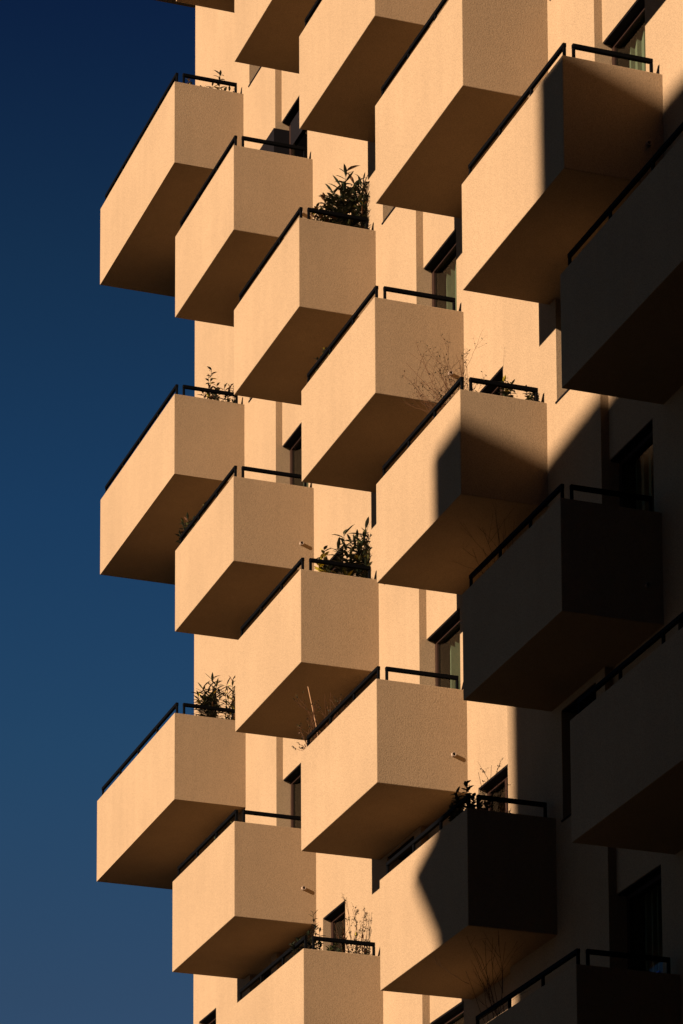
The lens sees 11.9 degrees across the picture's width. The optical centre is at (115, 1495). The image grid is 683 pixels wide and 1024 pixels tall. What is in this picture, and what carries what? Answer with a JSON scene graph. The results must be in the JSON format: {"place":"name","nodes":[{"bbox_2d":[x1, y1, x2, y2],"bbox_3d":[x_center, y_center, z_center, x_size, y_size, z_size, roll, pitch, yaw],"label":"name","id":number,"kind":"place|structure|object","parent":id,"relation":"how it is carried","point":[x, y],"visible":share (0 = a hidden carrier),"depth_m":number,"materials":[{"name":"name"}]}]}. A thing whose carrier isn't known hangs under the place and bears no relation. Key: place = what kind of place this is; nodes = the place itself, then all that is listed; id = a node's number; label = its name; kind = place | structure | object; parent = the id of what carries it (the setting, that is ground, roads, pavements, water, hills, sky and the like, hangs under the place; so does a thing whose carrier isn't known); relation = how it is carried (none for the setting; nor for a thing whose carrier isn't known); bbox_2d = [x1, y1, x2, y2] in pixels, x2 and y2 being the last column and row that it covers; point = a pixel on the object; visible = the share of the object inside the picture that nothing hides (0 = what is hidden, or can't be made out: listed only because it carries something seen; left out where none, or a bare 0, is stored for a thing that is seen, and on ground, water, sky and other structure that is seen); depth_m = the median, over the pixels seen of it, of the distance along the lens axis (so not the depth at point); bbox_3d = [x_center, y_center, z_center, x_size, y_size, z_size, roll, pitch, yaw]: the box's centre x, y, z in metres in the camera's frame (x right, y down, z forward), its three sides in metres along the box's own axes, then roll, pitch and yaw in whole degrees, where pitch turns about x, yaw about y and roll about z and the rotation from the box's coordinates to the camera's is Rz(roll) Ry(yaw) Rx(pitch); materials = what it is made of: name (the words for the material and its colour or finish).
{"place":"outdoors","nodes":[
{"label":"outdoors","id":0,"kind":"place"},
{"bbox_2d":[0,0,194,1023],"label":"sky","id":1,"kind":"structure","parent":0,"point":[91,662],"materials":[{"name":"blue"}]},
{"bbox_2d":[97,0,682,1023],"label":"apartment tower","id":2,"kind":"structure","parent":0,"point":[517,164],"depth_m":47.56,"materials":[{"name":"paint"}]},
{"bbox_2d":[175,501,206,542],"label":"potted shrub","id":3,"kind":"object","parent":2,"relation":"on","point":[185,524],"visible":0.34,"depth_m":57.06,"materials":[{"name":"green plant"}]},
{"bbox_2d":[200,1009,215,1023],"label":"balcony door","id":4,"kind":"structure","parent":2,"relation":"in","point":[211,1018],"depth_m":58.63,"materials":[{"name":"black glass"}]},
{"bbox_2d":[191,672,227,718],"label":"potted oleander","id":5,"kind":"object","parent":2,"relation":"on","point":[215,702],"visible":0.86,"depth_m":57.22,"materials":[{"name":"plant"}]},
{"bbox_2d":[197,366,221,400],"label":"potted plant","id":6,"kind":"object","parent":2,"relation":"on","point":[213,396],"visible":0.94,"depth_m":58.05,"materials":[{"name":"green plant"}]},
{"bbox_2d":[200,70,230,90],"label":"potted plant","id":7,"kind":"object","parent":2,"relation":"on","point":[219,87],"visible":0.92,"depth_m":58.92,"materials":[{"name":"green plant"}]},
{"bbox_2d":[220,676,234,719],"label":"potted bamboo","id":8,"kind":"object","parent":2,"relation":"on","point":[232,705],"visible":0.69,"depth_m":57.33,"materials":[{"name":"plant"}]},
{"bbox_2d":[220,383,234,402],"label":"plant","id":9,"kind":"object","parent":2,"relation":"on","point":[226,396],"visible":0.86,"depth_m":58.12,"materials":[{"name":"green plant"}]},
{"bbox_2d":[264,970,270,979],"bbox_3d":[2.741,-8.298,55.476,0.070,1.544,1.064,3,-8,-17],"label":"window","id":10,"kind":"structure","parent":2,"relation":"in","point":[267,974],"depth_m":55.95,"materials":[{"name":"black glass"}]},
{"bbox_2d":[260,98,302,155],"bbox_3d":[2.921,-22.749,56.696,0.358,2.584,2.507,3,-8,-17],"label":"balcony door","id":11,"kind":"structure","parent":2,"relation":"in","point":[277,135],"depth_m":56.77,"materials":[{"name":"black glass"}]},
{"bbox_2d":[284,764,300,827],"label":"balcony door","id":12,"kind":"structure","parent":2,"relation":"in","point":[295,776],"depth_m":55.09,"materials":[{"name":"black glass"}]},
{"bbox_2d":[283,423,307,486],"bbox_3d":[3.240,-16.882,55.315,0.376,2.584,1.254,3,-8,-17],"label":"balcony door","id":13,"kind":"structure","parent":2,"relation":"in","point":[295,440],"depth_m":55.90,"materials":[{"name":"black glass"}]},
{"bbox_2d":[289,929,342,956],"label":"potted shrub","id":14,"kind":"object","parent":2,"relation":"on","point":[332,948],"visible":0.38,"depth_m":50.36,"materials":[{"name":"green plant"}]},
{"bbox_2d":[308,909,324,949],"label":"potted bamboo","id":15,"kind":"object","parent":2,"relation":"on","point":[315,929],"visible":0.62,"depth_m":50.35,"materials":[{"name":"plant"}]},
{"bbox_2d":[314,347,328,371],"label":"trailing plant","id":16,"kind":"object","parent":2,"relation":"on","point":[325,348],"visible":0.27,"depth_m":50.77,"materials":[{"name":"green plant"}]},
{"bbox_2d":[292,686,352,750],"bbox_3d":[3.186,-11.574,50.320,0.717,2.487,1.714,6,-10,-35],"label":"dry shrub","id":17,"kind":"object","parent":2,"relation":"on","point":[314,718],"visible":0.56,"depth_m":50.49,"materials":[{"name":"brown plant"}]},
{"bbox_2d":[311,193,338,222],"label":"potted shrub","id":18,"kind":"object","parent":2,"relation":"on","point":[320,217],"visible":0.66,"depth_m":52.06,"materials":[{"name":"green plant"}]},
{"bbox_2d":[314,545,335,572],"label":"potted shrub","id":19,"kind":"object","parent":2,"relation":"on","point":[322,568],"visible":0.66,"depth_m":51.21,"materials":[{"name":"green plant"}]},
{"bbox_2d":[324,901,345,952],"bbox_3d":[3.668,-8.219,52.251,0.196,2.574,1.294,3,-8,-17],"label":"balcony door","id":20,"kind":"structure","parent":2,"relation":"in","point":[337,914],"depth_m":52.83,"materials":[{"name":"black glass"}]},
{"bbox_2d":[328,546,343,574],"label":"balcony door","id":21,"kind":"structure","parent":2,"relation":"in","point":[334,558],"depth_m":53.37,"materials":[{"name":"black glass"}]},
{"bbox_2d":[318,164,369,227],"bbox_3d":[3.660,-20.192,52.166,0.985,2.361,0.677,3,-8,-17],"label":"potted oleander","id":22,"kind":"object","parent":2,"relation":"on","point":[347,198],"visible":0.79,"depth_m":52.13,"materials":[{"name":"plant"}]},
{"bbox_2d":[326,517,371,577],"bbox_3d":[3.801,-14.317,51.369,1.093,2.244,0.635,3,-8,-17],"label":"potted oleander","id":23,"kind":"object","parent":2,"relation":"on","point":[359,556],"visible":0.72,"depth_m":51.36,"materials":[{"name":"plant"}]},
{"bbox_2d":[332,894,371,954],"bbox_3d":[3.598,-8.280,50.506,0.750,2.313,0.549,3,-8,-17],"label":"bare shrub","id":24,"kind":"object","parent":2,"relation":"on","point":[355,920],"visible":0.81,"depth_m":50.55,"materials":[{"name":"brown plant"}]},
{"bbox_2d":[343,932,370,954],"bbox_3d":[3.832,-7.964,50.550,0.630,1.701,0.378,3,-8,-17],"label":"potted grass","id":25,"kind":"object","parent":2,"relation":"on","point":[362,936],"depth_m":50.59,"materials":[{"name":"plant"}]},
{"bbox_2d":[354,173,370,229],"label":"potted bamboo","id":26,"kind":"object","parent":2,"relation":"on","point":[365,212],"visible":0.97,"depth_m":52.21,"materials":[{"name":"plant"}]},
{"bbox_2d":[381,207,394,224],"bbox_3d":[4.546,-21.001,51.187,0.342,1.569,1.124,3,-8,-17],"label":"window","id":27,"kind":"structure","parent":2,"relation":"in","point":[393,207],"depth_m":51.33,"materials":[{"name":"black glass"}]},
{"bbox_2d":[388,836,413,860],"bbox_3d":[4.483,-9.119,49.508,0.342,1.569,1.124,3,-8,-17],"label":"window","id":28,"kind":"structure","parent":2,"relation":"in","point":[409,852],"depth_m":49.81,"materials":[{"name":"black glass"}]},
{"bbox_2d":[424,229,456,310],"bbox_3d":[5.108,-17.710,49.387,0.368,2.584,1.254,3,-8,-17],"label":"balcony door","id":29,"kind":"structure","parent":2,"relation":"in","point":[448,248],"depth_m":49.84,"materials":[{"name":"black glass"}]},
{"bbox_2d":[427,608,460,689],"bbox_3d":[5.082,-11.769,48.549,0.378,2.584,1.254,3,-8,-17],"label":"balcony door","id":30,"kind":"structure","parent":2,"relation":"in","point":[453,622],"depth_m":49.04,"materials":[{"name":"black glass"}]},
{"bbox_2d":[402,332,486,425],"bbox_3d":[4.777,-15.339,46.128,1.132,2.863,2.164,3,-8,-17],"label":"bare shrub","id":31,"kind":"object","parent":2,"relation":"on","point":[446,388],"visible":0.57,"depth_m":46.23,"materials":[{"name":"brown plant"}]},
{"bbox_2d":[431,1001,463,1023],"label":"balcony door","id":32,"kind":"structure","parent":2,"relation":"in","point":[457,1012],"depth_m":47.93,"materials":[{"name":"black glass"}]},
{"bbox_2d":[448,780,490,821],"bbox_3d":[4.784,-8.900,44.472,0.613,1.712,0.747,3,-8,-17],"label":"potted shrub","id":33,"kind":"object","parent":2,"relation":"on","point":[456,800],"visible":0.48,"depth_m":44.31,"materials":[{"name":"green plant"}]},
{"bbox_2d":[433,931,530,1022],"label":"bare shrub","id":34,"kind":"object","parent":2,"relation":"on","point":[487,979],"visible":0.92,"depth_m":43.88,"materials":[{"name":"brown plant"}]},
{"bbox_2d":[460,502,513,572],"bbox_3d":[5.176,-12.400,44.521,1.098,2.539,1.663,11,-13,-52],"label":"bare shrub","id":35,"kind":"object","parent":2,"relation":"on","point":[492,538],"visible":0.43,"depth_m":44.48,"materials":[{"name":"brown plant"}]},
{"bbox_2d":[481,367,502,395],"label":"balcony door","id":36,"kind":"structure","parent":2,"relation":"in","point":[488,389],"depth_m":47.53,"materials":[{"name":"black glass"}]},
{"bbox_2d":[479,765,507,811],"bbox_3d":[5.540,-9.046,46.325,0.196,2.574,1.294,3,-8,-17],"label":"balcony door","id":37,"kind":"structure","parent":2,"relation":"in","point":[501,777],"depth_m":46.66,"materials":[{"name":"black glass"}]},
{"bbox_2d":[478,758,510,812],"bbox_3d":[5.158,-9.078,44.359,0.460,2.037,0.609,-7,-11,40],"label":"bare shrub","id":38,"kind":"object","parent":2,"relation":"on","point":[500,792],"visible":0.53,"depth_m":44.40,"materials":[{"name":"brown plant"}]},
{"bbox_2d":[498,375,515,397],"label":"plant","id":39,"kind":"object","parent":2,"relation":"on","point":[506,392],"visible":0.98,"depth_m":45.24,"materials":[{"name":"green plant"}]},
{"bbox_2d":[523,385,539,401],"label":"plant","id":40,"kind":"object","parent":2,"relation":"on","point":[531,397],"visible":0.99,"depth_m":45.33,"materials":[{"name":"green plant"}]},
{"bbox_2d":[555,389,569,403],"bbox_3d":[6.387,-15.888,44.421,0.342,1.569,1.124,3,-8,-17],"label":"window","id":41,"kind":"structure","parent":2,"relation":"in","point":[567,390],"depth_m":44.56,"materials":[{"name":"black glass"}]},
{"bbox_2d":[561,683,595,821],"bbox_3d":[6.356,-9.947,43.582,0.342,1.569,1.124,3,-8,-17],"label":"window","id":42,"kind":"structure","parent":2,"relation":"in","point":[573,707],"depth_m":43.88,"materials":[{"name":"black glass"}]},
{"bbox_2d":[603,0,645,70],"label":"balcony door","id":43,"kind":"structure","parent":2,"relation":"in","point":[636,13],"depth_m":43.83,"materials":[{"name":"black glass"}]},
{"bbox_2d":[610,419,653,511],"bbox_3d":[6.952,-12.597,42.622,0.374,2.584,1.254,3,-8,-17],"label":"balcony door","id":44,"kind":"structure","parent":2,"relation":"in","point":[644,467],"depth_m":43.04,"materials":[{"name":"black glass"}]},
{"bbox_2d":[618,865,662,972],"bbox_3d":[6.920,-6.656,41.782,0.374,2.584,1.254,3,-8,-17],"label":"balcony door","id":45,"kind":"structure","parent":2,"relation":"in","point":[653,900],"depth_m":42.22,"materials":[{"name":"black glass"}]}
]}

